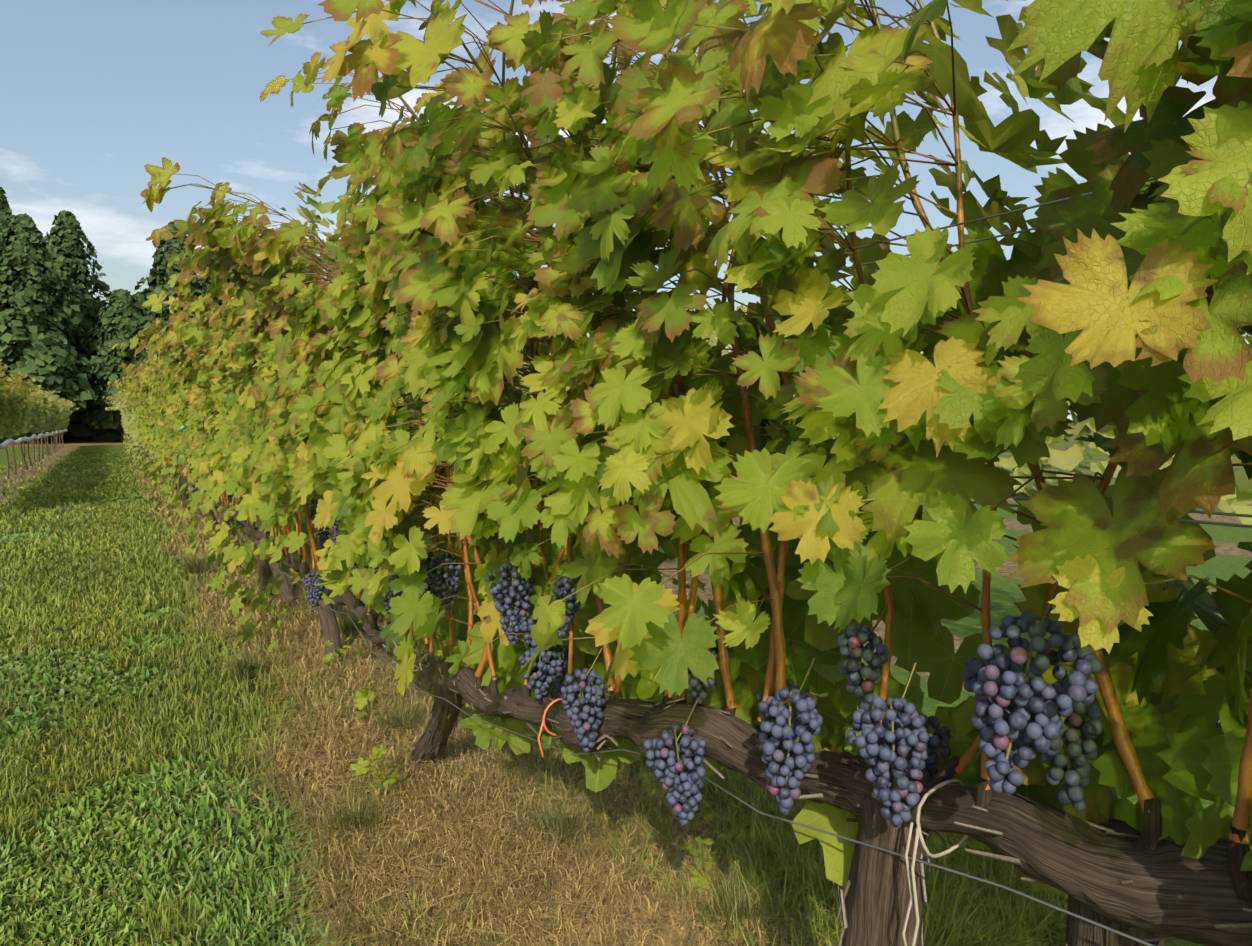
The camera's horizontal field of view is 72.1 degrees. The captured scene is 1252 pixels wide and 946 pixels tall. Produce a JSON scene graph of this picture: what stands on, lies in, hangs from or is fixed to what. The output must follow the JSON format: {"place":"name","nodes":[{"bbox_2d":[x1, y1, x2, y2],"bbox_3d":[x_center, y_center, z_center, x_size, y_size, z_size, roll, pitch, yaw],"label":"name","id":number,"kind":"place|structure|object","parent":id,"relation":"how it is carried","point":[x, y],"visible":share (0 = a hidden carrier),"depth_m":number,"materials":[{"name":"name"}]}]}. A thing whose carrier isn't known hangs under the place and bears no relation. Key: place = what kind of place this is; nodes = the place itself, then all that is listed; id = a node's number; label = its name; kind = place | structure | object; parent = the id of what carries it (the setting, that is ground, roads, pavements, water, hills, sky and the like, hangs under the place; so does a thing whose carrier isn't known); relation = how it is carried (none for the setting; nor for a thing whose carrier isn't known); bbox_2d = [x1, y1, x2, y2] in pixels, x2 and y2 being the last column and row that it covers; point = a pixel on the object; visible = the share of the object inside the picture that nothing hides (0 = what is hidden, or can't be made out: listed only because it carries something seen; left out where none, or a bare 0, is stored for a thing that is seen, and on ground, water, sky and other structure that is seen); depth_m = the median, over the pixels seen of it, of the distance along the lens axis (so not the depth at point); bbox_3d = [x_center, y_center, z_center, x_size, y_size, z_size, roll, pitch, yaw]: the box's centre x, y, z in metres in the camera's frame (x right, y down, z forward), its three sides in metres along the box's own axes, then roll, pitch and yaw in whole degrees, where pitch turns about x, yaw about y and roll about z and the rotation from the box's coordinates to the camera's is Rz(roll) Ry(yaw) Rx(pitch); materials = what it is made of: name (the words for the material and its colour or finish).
{"place":"outdoors","nodes":[
{"label":"outdoors","id":0,"kind":"place"},
{"bbox_2d":[0,187,519,443],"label":"trees","id":1,"kind":"object","parent":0,"point":[78,360],"depth_m":48.04,"materials":[{"name":"green plant"}]},
{"bbox_2d":[0,423,1251,945],"bbox_3d":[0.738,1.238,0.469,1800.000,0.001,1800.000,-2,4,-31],"label":"ground","id":2,"kind":"structure","parent":0,"point":[1230,559],"depth_m":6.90,"materials":[{"name":"green plant"}]},
{"bbox_2d":[23,294,272,606],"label":"trellis posts","id":3,"kind":"object","parent":2,"relation":"on","point":[265,573],"visible":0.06,"depth_m":5.75,"materials":[{"name":"brown wood"}]},
{"bbox_2d":[171,5,1251,945],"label":"trellis wires","id":4,"kind":"object","parent":3,"relation":"attached to","point":[975,503],"visible":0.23,"depth_m":0.98,"materials":[{"name":"grey metal"}]},
{"bbox_2d":[131,123,1251,943],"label":"vine leaves","id":5,"kind":"object","parent":4,"relation":"attached to","point":[1161,665],"visible":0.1,"depth_m":1.20,"materials":[{"name":"green plant"}]},
{"bbox_2d":[198,642,516,891],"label":"clods and stones","id":6,"kind":"object","parent":2,"relation":"on","point":[316,746],"depth_m":3.36,"materials":[{"name":"brown soil"}]},
{"bbox_2d":[171,508,708,940],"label":"fallen leaves","id":7,"kind":"object","parent":2,"relation":"on","point":[277,697],"visible":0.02,"depth_m":3.16,"materials":[{"name":"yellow plant"}]},
{"bbox_2d":[256,604,731,911],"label":"weed leaves","id":8,"kind":"object","parent":2,"relation":"on","point":[359,701],"visible":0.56,"depth_m":2.75,"materials":[{"name":"green plant"}]},
{"bbox_2d":[272,607,721,874],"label":"weed stems","id":9,"kind":"object","parent":2,"relation":"on","point":[380,783],"visible":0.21,"depth_m":2.76,"materials":[{"name":"plant"}]},
{"bbox_2d":[0,429,1251,945],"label":"grapevine trunks","id":10,"kind":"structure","parent":2,"relation":"on","point":[1088,869],"depth_m":1.06,"materials":[{"name":"brown plant"}]},
{"bbox_2d":[0,429,67,449],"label":"net roll","id":11,"kind":"object","parent":10,"relation":"attached to","point":[6,443],"visible":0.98,"depth_m":21.00,"materials":[{"name":"white"}]},
{"bbox_2d":[0,359,78,439],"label":"vine row","id":12,"kind":"object","parent":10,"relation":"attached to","point":[35,411],"visible":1,"depth_m":19.41,"materials":[{"name":"green plant"}]},
{"bbox_2d":[537,698,561,756],"bbox_3d":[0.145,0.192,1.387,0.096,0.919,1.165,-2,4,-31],"label":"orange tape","id":13,"kind":"object","parent":10,"relation":"attached to","point":[545,726],"visible":0.27,"depth_m":1.89,"materials":[{"name":"orange plastic"}]},
{"bbox_2d":[4,0,1251,843],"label":"canes","id":14,"kind":"object","parent":10,"relation":"on","point":[775,675],"visible":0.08,"depth_m":1.25,"materials":[{"name":"brown wood"}]},
{"bbox_2d":[3,428,1102,827],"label":"grape bunches","id":15,"kind":"object","parent":14,"relation":"hanging from","point":[1001,684],"visible":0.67,"depth_m":0.98,"materials":[{"name":"purple food"}]},
{"bbox_2d":[161,0,1251,792],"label":"shoots","id":16,"kind":"object","parent":14,"relation":"attached to","point":[727,374],"visible":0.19,"depth_m":1.35,"materials":[{"name":"plant"}]},
{"bbox_2d":[361,617,1251,945],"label":"bark shreds","id":17,"kind":"object","parent":10,"relation":"on","point":[1161,939],"visible":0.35,"depth_m":1.13,"materials":[{"name":"brown wood"}]},
{"bbox_2d":[902,778,968,945],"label":"twine tie","id":18,"kind":"object","parent":10,"relation":"attached to","point":[918,835],"visible":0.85,"depth_m":1.00,"materials":[{"name":"beige fabric"}]},
{"bbox_2d":[102,0,1251,732],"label":"vine leaves","id":19,"kind":"object","parent":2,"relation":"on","point":[1124,320],"visible":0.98,"depth_m":1.09,"materials":[{"name":"green plant"}]},
{"bbox_2d":[399,249,1251,524],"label":"vine row","id":20,"kind":"object","parent":2,"relation":"on","point":[1071,458],"depth_m":3.60,"materials":[{"name":"green plant"}]},
{"bbox_2d":[0,0,1251,419],"label":"sky","id":21,"kind":"structure","parent":0,"point":[93,93],"materials":[{"name":"blue"}]}
]}

